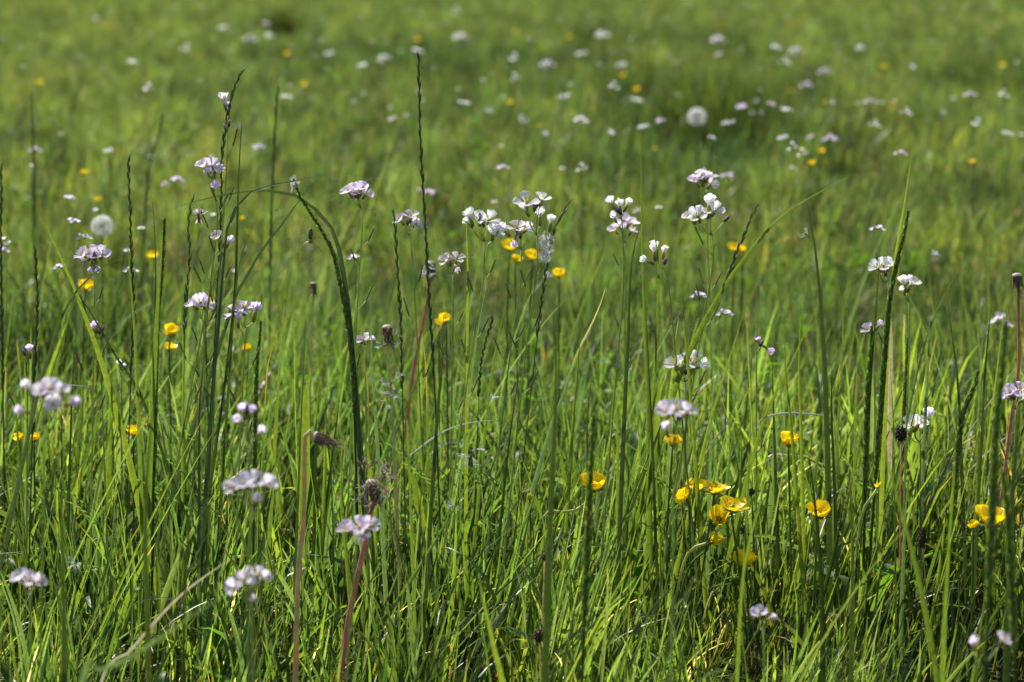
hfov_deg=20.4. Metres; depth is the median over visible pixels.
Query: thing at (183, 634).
tall grass
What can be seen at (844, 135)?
cuckoo flower
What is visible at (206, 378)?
buttercup
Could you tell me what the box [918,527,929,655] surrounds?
seed head stalk
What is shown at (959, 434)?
crested grass
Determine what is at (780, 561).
tall grass
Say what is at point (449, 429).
dry straw
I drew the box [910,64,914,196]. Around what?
cuckoo flower
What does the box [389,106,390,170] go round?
cuckoo flower
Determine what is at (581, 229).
cuckoo flower
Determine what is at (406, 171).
cuckoo flower
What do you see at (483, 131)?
cuckoo flower
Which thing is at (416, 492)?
broad leaf
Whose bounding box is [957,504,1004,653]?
buttercup
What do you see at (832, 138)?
cuckoo flower
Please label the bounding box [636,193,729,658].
cuckoo flower
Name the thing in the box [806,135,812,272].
cuckoo flower
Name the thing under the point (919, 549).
tall grass
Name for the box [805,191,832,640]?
tall grass
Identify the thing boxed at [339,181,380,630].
cuckoo flower
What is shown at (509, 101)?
buttercup
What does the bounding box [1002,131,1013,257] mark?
cuckoo flower
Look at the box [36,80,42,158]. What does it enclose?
buttercup
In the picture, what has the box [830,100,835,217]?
cuckoo flower
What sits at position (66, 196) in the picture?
cuckoo flower
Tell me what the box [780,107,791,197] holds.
cuckoo flower
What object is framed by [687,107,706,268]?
dandelion clock
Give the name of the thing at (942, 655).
tall grass
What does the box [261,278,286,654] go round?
tall grass
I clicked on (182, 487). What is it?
tall grass
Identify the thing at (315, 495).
tall grass
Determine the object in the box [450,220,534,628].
cuckoo flower
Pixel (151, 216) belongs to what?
cuckoo flower
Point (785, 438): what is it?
buttercup
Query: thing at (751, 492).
seed head stalk
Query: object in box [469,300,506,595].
tall grass
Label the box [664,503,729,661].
buttercup
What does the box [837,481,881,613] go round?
buttercup
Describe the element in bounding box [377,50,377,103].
cuckoo flower
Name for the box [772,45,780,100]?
cuckoo flower
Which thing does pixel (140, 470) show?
tall grass
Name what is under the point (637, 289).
cuckoo flower
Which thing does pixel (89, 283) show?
buttercup
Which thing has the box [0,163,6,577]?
ryegrass
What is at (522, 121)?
cuckoo flower
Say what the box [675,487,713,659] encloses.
buttercup
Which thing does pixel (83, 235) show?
cuckoo flower
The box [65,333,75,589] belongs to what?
tall grass
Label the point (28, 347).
cuckoo flower
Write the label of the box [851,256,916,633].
cuckoo flower
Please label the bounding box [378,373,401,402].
seed fluff
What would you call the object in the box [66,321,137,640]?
cuckoo flower
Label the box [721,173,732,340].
cuckoo flower
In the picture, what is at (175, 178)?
cuckoo flower
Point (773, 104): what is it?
cuckoo flower
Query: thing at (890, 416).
dead stalk
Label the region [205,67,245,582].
ryegrass
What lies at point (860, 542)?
tall grass
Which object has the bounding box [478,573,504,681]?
tall grass
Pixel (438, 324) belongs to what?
buttercup
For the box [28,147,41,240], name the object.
cuckoo flower
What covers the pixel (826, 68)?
cuckoo flower
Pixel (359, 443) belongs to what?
tall grass
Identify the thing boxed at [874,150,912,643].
tall grass
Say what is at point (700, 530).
tall grass
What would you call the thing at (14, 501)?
tall grass
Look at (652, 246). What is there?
cuckoo flower
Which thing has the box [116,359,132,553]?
cuckoo flower
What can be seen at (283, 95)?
cuckoo flower
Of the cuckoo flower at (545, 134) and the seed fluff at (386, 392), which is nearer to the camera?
the seed fluff at (386, 392)
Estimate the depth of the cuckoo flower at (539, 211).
2.22 m
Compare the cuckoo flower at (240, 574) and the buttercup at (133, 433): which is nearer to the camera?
the cuckoo flower at (240, 574)
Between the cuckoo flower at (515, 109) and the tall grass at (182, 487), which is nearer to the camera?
the tall grass at (182, 487)
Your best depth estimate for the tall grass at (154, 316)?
2.24 m
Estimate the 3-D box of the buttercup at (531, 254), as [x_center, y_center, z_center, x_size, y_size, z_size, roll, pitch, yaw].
[0.013,0.041,2.789,0.033,0.264,0.015,8,11,42]
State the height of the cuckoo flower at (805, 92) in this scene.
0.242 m
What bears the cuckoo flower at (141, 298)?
on the ground at (706, 664)
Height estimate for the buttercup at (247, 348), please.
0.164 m
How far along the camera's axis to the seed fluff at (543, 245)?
2.21 m
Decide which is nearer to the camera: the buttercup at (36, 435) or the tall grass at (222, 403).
the tall grass at (222, 403)
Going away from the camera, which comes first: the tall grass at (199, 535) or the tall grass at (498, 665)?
the tall grass at (498, 665)
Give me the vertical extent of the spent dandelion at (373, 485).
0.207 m
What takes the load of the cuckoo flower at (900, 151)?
on the ground at (706, 664)
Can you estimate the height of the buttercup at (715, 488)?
0.145 m
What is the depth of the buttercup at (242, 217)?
3.50 m
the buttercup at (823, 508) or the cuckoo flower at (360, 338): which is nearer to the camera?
the buttercup at (823, 508)
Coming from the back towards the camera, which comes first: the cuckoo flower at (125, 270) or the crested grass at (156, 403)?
the cuckoo flower at (125, 270)
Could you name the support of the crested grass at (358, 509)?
on the ground at (706, 664)
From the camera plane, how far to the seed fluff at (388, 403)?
2.21 m
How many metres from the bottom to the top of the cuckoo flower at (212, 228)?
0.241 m
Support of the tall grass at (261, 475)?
on the ground at (706, 664)
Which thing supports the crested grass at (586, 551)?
on the ground at (706, 664)
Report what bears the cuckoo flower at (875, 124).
on the ground at (706, 664)
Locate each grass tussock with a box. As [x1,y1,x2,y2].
[253,3,304,42]
[607,45,821,165]
[968,41,1023,86]
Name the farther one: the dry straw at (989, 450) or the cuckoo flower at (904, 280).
the dry straw at (989, 450)
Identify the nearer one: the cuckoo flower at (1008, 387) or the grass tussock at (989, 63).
the cuckoo flower at (1008, 387)
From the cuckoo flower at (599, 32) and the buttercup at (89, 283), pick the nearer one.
the buttercup at (89, 283)
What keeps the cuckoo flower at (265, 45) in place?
on the ground at (706, 664)
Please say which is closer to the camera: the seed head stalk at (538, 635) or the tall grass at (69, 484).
the seed head stalk at (538, 635)
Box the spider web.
[264,176,371,303]
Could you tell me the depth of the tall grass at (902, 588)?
2.15 m
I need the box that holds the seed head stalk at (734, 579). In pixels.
[691,574,739,679]
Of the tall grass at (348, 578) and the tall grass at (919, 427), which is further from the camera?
the tall grass at (919, 427)
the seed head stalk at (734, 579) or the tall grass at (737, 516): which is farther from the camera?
the tall grass at (737, 516)
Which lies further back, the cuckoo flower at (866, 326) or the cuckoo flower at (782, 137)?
the cuckoo flower at (782, 137)
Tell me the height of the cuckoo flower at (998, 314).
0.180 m
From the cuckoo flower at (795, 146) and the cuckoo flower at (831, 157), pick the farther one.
the cuckoo flower at (831, 157)
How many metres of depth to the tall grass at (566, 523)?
2.21 m
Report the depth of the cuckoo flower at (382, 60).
6.56 m
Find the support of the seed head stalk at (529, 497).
on the ground at (706, 664)
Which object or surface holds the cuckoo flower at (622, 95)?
on the ground at (706, 664)
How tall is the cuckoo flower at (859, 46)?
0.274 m
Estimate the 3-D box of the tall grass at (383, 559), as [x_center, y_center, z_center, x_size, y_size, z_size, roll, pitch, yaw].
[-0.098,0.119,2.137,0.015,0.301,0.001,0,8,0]
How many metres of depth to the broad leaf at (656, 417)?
2.28 m
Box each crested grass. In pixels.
[150,217,165,657]
[252,319,262,569]
[292,178,362,622]
[580,413,595,681]
[862,325,873,639]
[864,209,909,630]
[898,332,910,558]
[947,370,979,611]
[983,319,1008,681]
[999,469,1017,681]
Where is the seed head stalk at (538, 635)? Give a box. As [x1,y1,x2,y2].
[533,629,542,681]
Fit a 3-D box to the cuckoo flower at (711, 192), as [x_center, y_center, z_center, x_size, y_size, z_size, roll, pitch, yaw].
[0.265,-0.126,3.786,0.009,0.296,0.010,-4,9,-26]
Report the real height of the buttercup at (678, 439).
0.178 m
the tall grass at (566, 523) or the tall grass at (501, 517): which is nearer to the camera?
the tall grass at (566, 523)
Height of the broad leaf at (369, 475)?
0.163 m
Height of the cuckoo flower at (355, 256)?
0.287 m
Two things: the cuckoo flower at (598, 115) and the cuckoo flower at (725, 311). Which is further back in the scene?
the cuckoo flower at (598, 115)
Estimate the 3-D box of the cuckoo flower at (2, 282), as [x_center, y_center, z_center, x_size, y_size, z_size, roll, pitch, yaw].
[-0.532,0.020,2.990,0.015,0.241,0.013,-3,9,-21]
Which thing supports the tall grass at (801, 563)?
on the ground at (706, 664)
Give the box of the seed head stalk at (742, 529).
[740,525,750,660]
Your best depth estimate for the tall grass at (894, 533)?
2.13 m
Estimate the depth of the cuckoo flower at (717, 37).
7.45 m
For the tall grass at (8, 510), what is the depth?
2.23 m
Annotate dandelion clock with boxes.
[91,214,113,404]
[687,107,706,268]
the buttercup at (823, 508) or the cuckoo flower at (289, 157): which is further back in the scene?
the cuckoo flower at (289, 157)
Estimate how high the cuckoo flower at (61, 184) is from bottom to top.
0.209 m
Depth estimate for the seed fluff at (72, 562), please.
2.04 m
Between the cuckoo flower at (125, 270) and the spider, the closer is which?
the spider
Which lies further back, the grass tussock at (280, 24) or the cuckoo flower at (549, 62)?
the grass tussock at (280, 24)
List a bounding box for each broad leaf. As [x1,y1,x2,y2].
[298,369,310,639]
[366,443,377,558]
[405,457,429,605]
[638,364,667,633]
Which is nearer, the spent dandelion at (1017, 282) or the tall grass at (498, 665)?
the tall grass at (498, 665)
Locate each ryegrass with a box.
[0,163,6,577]
[27,244,39,633]
[30,90,35,312]
[123,155,135,640]
[139,112,163,318]
[179,193,194,611]
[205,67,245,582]
[268,82,279,370]
[392,209,406,599]
[417,52,442,574]
[470,315,493,604]
[509,197,572,577]
[588,203,758,607]
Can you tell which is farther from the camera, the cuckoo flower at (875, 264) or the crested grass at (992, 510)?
the cuckoo flower at (875, 264)
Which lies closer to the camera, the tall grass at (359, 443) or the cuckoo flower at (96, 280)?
the tall grass at (359, 443)
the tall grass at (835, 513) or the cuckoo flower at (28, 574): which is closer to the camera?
the cuckoo flower at (28, 574)
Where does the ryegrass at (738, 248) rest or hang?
on the ground at (706, 664)
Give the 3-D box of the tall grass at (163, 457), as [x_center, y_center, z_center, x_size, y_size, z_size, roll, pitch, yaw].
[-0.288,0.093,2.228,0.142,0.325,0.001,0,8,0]
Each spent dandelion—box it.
[293,429,344,681]
[309,282,318,416]
[336,456,395,681]
[381,325,402,634]
[397,261,439,491]
[984,273,1023,627]
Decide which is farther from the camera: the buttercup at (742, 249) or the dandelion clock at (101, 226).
the dandelion clock at (101, 226)
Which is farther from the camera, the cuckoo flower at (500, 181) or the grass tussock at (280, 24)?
the grass tussock at (280, 24)
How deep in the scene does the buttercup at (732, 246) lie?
3.03 m
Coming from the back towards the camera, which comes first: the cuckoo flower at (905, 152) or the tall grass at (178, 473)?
the cuckoo flower at (905, 152)
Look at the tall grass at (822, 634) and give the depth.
2.00 m
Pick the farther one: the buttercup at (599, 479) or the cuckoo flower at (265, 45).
the cuckoo flower at (265, 45)
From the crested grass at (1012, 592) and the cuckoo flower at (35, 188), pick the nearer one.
the crested grass at (1012, 592)
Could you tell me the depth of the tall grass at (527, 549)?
2.25 m
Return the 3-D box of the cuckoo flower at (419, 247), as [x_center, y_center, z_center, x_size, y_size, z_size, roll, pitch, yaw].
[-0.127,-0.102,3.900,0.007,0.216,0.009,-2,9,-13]
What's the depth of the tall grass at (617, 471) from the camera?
2.25 m
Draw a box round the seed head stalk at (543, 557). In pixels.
[541,553,545,630]
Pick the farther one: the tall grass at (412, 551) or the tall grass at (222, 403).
the tall grass at (222, 403)
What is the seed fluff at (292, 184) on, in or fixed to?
attached to the crested grass at (358, 509)
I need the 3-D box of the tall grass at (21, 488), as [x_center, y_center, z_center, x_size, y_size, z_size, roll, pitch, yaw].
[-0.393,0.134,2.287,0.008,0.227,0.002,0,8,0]
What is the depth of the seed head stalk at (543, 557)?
2.10 m
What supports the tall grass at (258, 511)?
on the ground at (706, 664)
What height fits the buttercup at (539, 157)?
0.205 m
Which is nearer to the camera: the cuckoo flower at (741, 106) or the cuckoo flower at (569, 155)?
the cuckoo flower at (741, 106)
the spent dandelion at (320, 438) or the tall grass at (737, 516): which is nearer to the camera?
the spent dandelion at (320, 438)
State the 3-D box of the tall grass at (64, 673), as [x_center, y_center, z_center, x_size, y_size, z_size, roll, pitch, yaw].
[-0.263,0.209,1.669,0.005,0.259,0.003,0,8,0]
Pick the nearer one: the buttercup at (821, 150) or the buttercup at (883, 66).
the buttercup at (821, 150)
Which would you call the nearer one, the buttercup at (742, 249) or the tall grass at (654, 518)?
the tall grass at (654, 518)
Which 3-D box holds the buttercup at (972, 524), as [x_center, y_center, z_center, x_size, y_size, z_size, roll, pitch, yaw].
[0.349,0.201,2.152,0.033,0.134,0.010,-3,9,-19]
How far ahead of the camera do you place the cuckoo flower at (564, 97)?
5.13 m
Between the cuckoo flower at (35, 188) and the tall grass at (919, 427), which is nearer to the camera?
the tall grass at (919, 427)
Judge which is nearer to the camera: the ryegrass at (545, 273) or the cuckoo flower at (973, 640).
the cuckoo flower at (973, 640)
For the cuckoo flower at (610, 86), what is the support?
on the ground at (706, 664)
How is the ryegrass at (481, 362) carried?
on the ground at (706, 664)
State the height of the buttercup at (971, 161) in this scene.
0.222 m
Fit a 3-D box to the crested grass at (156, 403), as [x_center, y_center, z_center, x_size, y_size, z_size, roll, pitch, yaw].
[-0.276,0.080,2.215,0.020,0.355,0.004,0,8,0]
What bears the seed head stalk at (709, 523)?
on the ground at (706, 664)
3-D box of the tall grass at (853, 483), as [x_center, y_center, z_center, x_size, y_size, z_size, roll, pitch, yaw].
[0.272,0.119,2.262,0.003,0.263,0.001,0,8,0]
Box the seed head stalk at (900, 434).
[894,425,907,632]
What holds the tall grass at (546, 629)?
on the ground at (706, 664)
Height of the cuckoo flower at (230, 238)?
0.343 m
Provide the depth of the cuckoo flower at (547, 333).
3.21 m
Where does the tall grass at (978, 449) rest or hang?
on the ground at (706, 664)
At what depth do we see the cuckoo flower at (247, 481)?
1.65 m
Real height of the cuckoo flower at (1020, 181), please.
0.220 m
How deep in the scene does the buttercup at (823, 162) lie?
5.36 m
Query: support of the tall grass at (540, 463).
on the ground at (706, 664)
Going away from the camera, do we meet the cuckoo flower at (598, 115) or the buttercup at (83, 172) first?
the buttercup at (83, 172)
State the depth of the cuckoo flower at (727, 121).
4.39 m
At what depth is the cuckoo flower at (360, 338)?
2.38 m
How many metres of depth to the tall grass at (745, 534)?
2.15 m
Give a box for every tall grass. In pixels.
[0,250,141,575]
[0,266,102,540]
[15,377,28,624]
[39,215,163,633]
[54,260,212,593]
[60,489,67,681]
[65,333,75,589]
[79,592,231,681]
[125,173,324,648]
[127,240,143,555]
[140,225,162,670]
[143,391,153,681]
[150,186,155,543]
[174,189,375,657]
[179,293,184,637]
[181,478,194,681]
[191,117,242,658]
[194,172,341,659]
[197,356,204,674]
[212,208,263,615]
[257,439,262,556]
[259,353,270,542]
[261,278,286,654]
[290,337,304,681]
[312,371,320,639]
[340,455,354,651]
[364,359,369,454]
[371,325,389,653]
[406,378,417,668]
[419,317,443,678]
[423,345,429,505]
[451,278,487,560]
[463,204,468,581]
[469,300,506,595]
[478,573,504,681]
[489,291,604,643]
[492,359,521,599]
[519,454,535,629]
[541,312,557,681]
[559,321,581,612]
[586,368,592,470]
[592,256,741,616]
[608,174,851,629]
[613,211,644,664]
[614,382,619,643]
[620,478,624,566]
[632,179,659,661]
[640,132,653,652]
[646,313,660,639]
[655,452,663,628]
[657,312,743,653]
[683,294,710,664]
[704,365,714,648]
[709,304,818,632]
[735,456,766,681]
[739,394,750,681]
[772,363,779,629]
[777,500,782,594]
[784,333,809,650]
[798,268,809,586]
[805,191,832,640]
[806,441,825,681]
[827,278,856,629]
[831,375,839,621]
[848,470,854,681]
[849,360,856,639]
[856,256,879,599]
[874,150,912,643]
[875,254,969,578]
[881,439,939,681]
[890,369,896,681]
[898,482,907,681]
[914,306,929,651]
[916,343,923,586]
[939,439,955,681]
[945,283,968,646]
[968,299,1005,617]
[969,293,992,679]
[973,361,982,632]
[1002,385,1021,681]
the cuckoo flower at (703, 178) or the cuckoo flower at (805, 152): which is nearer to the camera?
the cuckoo flower at (703, 178)
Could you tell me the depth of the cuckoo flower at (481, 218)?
2.21 m
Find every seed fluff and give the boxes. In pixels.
[67,556,79,568]
[289,174,298,191]
[374,339,399,348]
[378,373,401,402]
[380,396,400,410]
[421,262,435,278]
[446,499,461,513]
[457,448,484,469]
[537,232,554,263]
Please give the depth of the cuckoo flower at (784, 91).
6.35 m
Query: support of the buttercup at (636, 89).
on the ground at (706, 664)
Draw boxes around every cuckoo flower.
[0,344,66,640]
[0,377,80,681]
[2,237,10,454]
[2,247,9,383]
[9,567,47,681]
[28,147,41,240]
[52,264,65,478]
[54,244,127,643]
[58,133,62,240]
[63,195,75,412]
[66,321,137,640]
[68,217,79,422]
[76,233,92,445]
[92,16,97,83]
[92,208,98,378]
[103,148,112,292]
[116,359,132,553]
[123,249,129,387]
[123,267,138,534]
[126,59,137,177]
[129,230,234,597]
[138,226,144,409]
[142,83,151,249]
[149,155,153,294]
[157,157,227,653]
[165,292,238,591]
[171,176,183,339]
[172,92,238,602]
[180,44,187,117]
[194,209,203,418]
[195,300,274,641]
[195,401,266,681]
[209,155,213,287]
[210,213,214,309]
[218,25,226,82]
[222,470,277,681]
[224,565,275,681]
[243,35,256,104]
[252,144,264,293]
[262,21,269,116]
[282,94,290,247]
[288,85,289,205]
[324,51,334,126]
[326,332,403,544]
[336,515,379,681]
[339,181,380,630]
[347,254,359,347]
[358,62,366,208]
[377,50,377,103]
[377,55,391,121]
[384,209,461,554]
[388,116,395,246]
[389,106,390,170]
[403,206,504,643]
[404,114,408,226]
[405,251,482,580]
[413,48,423,164]
[417,188,420,320]
[425,189,435,348]
[446,30,446,64]
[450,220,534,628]
[452,7,460,96]
[453,33,467,122]
[458,100,470,230]
[468,190,555,636]
[481,79,484,188]
[491,200,497,355]
[497,165,509,344]
[499,145,502,247]
[509,53,517,164]
[511,73,519,208]
[519,115,527,220]
[540,60,554,158]
[541,131,547,228]
[545,272,552,396]
[557,94,568,220]
[560,167,564,320]
[569,83,571,185]
[574,116,588,284]
[576,51,586,169]
[576,163,586,316]
[593,195,641,658]
[595,31,609,55]
[597,212,640,435]
[598,63,600,140]
[609,81,617,256]
[609,130,613,269]
[616,62,625,135]
[624,398,696,681]
[631,97,642,213]
[632,207,638,360]
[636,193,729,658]
[637,124,649,241]
[640,240,735,658]
[642,350,723,647]
[655,118,664,247]
[655,206,661,307]
[680,168,730,480]
[690,291,706,443]
[708,135,715,299]
[711,35,725,45]
[715,52,721,84]
[716,309,733,475]
[720,334,789,604]
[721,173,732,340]
[722,120,733,295]
[736,103,746,260]
[749,604,776,681]
[768,102,774,265]
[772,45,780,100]
[778,135,787,305]
[779,57,789,155]
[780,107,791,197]
[787,142,796,361]
[788,47,803,141]
[790,165,796,262]
[796,148,806,349]
[799,82,812,177]
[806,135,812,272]
[818,67,831,149]
[822,134,837,279]
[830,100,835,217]
[841,320,913,635]
[844,59,846,171]
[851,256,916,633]
[855,45,863,112]
[859,275,944,598]
[864,99,876,183]
[869,119,880,255]
[870,225,885,406]
[887,407,962,645]
[893,150,906,373]
[900,107,912,260]
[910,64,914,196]
[951,98,954,204]
[964,92,976,263]
[965,381,1023,562]
[969,630,1011,679]
[971,118,980,249]
[974,312,1013,424]
[998,89,1008,250]
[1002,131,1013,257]
[1019,134,1022,221]
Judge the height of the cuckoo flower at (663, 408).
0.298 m
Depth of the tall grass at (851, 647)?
1.95 m
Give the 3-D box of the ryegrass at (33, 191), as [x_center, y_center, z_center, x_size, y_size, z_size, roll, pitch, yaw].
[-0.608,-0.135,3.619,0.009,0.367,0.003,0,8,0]
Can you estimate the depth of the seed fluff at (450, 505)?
2.17 m
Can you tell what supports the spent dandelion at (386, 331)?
on the ground at (706, 664)
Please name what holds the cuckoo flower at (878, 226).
on the ground at (706, 664)
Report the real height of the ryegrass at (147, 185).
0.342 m
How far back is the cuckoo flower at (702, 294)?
2.56 m
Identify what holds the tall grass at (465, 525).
on the ground at (706, 664)
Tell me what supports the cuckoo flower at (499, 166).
on the ground at (706, 664)
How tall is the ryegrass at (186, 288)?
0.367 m
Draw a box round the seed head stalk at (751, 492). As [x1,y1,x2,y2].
[749,488,757,672]
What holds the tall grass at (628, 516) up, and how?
on the ground at (706, 664)
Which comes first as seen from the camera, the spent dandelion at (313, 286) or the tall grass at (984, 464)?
the tall grass at (984, 464)
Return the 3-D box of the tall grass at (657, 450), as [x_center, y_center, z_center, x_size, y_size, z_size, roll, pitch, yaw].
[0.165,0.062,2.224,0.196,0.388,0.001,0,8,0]
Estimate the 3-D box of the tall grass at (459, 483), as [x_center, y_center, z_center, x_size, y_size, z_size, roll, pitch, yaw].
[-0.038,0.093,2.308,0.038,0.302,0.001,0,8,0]
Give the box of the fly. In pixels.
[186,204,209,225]
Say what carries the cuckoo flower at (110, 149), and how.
on the ground at (706, 664)
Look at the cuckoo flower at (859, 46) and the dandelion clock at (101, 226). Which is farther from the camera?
the cuckoo flower at (859, 46)
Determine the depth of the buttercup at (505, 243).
2.82 m
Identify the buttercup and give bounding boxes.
[0,432,38,567]
[30,432,39,606]
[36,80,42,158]
[75,278,93,442]
[80,170,87,296]
[93,197,101,273]
[120,425,136,563]
[145,250,165,385]
[161,323,178,475]
[161,342,176,464]
[195,297,219,500]
[235,343,250,470]
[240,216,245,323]
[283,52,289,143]
[293,25,294,53]
[301,82,306,136]
[430,312,456,488]
[435,318,449,460]
[501,239,523,439]
[501,254,534,434]
[506,100,512,179]
[506,470,605,672]
[509,248,540,463]
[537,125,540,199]
[546,267,571,455]
[618,73,625,119]
[633,87,639,186]
[653,434,681,636]
[659,531,724,646]
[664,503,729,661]
[669,477,708,655]
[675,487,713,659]
[681,479,730,643]
[717,242,740,397]
[720,495,752,680]
[730,246,745,403]
[732,549,756,670]
[781,431,810,651]
[795,499,830,643]
[808,160,815,331]
[817,149,824,248]
[823,101,826,187]
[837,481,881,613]
[880,64,886,119]
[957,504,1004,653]
[957,519,990,680]
[968,159,975,284]
[999,63,1005,104]
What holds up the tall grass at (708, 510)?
on the ground at (706, 664)
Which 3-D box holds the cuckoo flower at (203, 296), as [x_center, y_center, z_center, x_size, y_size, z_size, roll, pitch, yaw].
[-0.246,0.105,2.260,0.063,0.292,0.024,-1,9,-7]
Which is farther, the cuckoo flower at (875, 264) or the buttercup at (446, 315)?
the buttercup at (446, 315)
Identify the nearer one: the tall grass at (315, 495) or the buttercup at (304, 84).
the tall grass at (315, 495)
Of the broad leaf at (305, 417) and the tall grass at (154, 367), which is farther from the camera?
the broad leaf at (305, 417)
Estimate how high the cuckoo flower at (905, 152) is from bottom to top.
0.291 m
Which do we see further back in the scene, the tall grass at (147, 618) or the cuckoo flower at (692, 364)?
the cuckoo flower at (692, 364)
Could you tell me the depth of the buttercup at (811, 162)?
3.98 m
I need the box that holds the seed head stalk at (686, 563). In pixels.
[680,488,690,641]
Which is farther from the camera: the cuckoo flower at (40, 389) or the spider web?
the spider web
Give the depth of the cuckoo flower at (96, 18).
9.57 m
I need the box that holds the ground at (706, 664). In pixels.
[0,0,1023,681]
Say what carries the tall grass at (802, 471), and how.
on the ground at (706, 664)
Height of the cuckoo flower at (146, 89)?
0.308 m
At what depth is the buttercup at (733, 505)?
2.15 m
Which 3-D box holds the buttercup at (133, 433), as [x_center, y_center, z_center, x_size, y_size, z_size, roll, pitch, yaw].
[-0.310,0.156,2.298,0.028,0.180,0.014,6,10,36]
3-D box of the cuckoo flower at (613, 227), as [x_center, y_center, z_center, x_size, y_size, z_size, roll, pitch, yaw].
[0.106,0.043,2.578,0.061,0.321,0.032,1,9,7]
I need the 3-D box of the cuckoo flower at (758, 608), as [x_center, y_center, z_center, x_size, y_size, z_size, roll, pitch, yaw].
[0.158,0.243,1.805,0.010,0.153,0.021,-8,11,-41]
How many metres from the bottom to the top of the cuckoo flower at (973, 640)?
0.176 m
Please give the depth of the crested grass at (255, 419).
2.28 m
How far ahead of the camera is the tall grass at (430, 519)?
2.15 m
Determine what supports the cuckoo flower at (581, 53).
on the ground at (706, 664)
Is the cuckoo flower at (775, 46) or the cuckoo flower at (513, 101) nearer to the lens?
the cuckoo flower at (513, 101)
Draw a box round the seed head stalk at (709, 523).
[688,520,713,673]
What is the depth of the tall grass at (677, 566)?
2.24 m
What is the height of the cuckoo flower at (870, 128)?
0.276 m
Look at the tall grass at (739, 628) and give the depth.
1.85 m
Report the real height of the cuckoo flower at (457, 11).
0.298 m
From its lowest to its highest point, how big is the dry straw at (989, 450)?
0.037 m
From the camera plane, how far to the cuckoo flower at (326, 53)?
7.39 m
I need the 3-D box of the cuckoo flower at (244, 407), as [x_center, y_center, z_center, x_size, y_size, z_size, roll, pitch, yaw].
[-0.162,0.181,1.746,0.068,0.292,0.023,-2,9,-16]
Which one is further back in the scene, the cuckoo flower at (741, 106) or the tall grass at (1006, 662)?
the cuckoo flower at (741, 106)
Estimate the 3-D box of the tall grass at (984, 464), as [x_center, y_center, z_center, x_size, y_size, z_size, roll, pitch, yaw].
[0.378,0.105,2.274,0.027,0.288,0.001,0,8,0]
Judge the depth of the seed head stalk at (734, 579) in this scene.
2.18 m
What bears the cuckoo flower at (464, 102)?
on the ground at (706, 664)
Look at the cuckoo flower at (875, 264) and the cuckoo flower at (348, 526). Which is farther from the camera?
the cuckoo flower at (875, 264)
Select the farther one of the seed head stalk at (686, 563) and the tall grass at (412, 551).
the seed head stalk at (686, 563)
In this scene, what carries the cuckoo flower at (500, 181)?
on the ground at (706, 664)
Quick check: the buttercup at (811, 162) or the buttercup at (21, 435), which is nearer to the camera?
the buttercup at (21, 435)
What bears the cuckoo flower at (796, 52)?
on the ground at (706, 664)
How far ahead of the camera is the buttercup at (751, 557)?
2.17 m
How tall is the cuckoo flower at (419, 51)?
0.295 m
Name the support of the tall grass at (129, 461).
on the ground at (706, 664)
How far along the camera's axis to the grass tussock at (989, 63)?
9.47 m
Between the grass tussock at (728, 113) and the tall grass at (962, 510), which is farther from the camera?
the grass tussock at (728, 113)
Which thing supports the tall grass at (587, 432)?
on the ground at (706, 664)
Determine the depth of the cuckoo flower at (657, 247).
3.17 m
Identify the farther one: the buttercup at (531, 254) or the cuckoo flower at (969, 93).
the cuckoo flower at (969, 93)
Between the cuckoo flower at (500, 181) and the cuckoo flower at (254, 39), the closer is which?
the cuckoo flower at (500, 181)
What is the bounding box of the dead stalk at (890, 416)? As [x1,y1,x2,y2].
[887,321,892,529]
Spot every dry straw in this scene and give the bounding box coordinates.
[100,561,227,681]
[410,420,500,455]
[703,417,733,456]
[758,412,834,423]
[969,428,1020,470]
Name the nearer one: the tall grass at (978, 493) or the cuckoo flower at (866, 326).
the tall grass at (978, 493)
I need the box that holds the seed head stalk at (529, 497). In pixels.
[526,493,532,571]
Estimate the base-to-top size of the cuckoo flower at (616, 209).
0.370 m
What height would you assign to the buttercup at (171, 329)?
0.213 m
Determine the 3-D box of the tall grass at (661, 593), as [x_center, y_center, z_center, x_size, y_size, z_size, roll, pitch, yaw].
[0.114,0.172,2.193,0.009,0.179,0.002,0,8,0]
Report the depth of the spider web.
2.22 m
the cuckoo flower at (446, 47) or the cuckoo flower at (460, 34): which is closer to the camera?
the cuckoo flower at (460, 34)
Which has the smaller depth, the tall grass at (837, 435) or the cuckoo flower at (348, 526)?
the cuckoo flower at (348, 526)
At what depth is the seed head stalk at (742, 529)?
2.20 m
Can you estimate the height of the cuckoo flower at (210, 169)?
0.400 m
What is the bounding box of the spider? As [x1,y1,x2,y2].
[297,227,321,253]
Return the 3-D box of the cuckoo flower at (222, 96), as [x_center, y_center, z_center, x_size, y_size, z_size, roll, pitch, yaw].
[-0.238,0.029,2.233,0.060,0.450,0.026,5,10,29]
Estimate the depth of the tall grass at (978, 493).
2.17 m
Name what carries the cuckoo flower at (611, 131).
on the ground at (706, 664)
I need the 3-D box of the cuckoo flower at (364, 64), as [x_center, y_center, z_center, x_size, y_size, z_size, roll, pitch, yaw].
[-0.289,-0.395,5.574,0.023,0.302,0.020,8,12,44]
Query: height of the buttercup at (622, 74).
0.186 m
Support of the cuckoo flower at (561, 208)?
on the ground at (706, 664)
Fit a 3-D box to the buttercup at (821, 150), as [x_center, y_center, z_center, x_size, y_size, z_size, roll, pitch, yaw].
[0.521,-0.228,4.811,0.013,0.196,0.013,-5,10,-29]

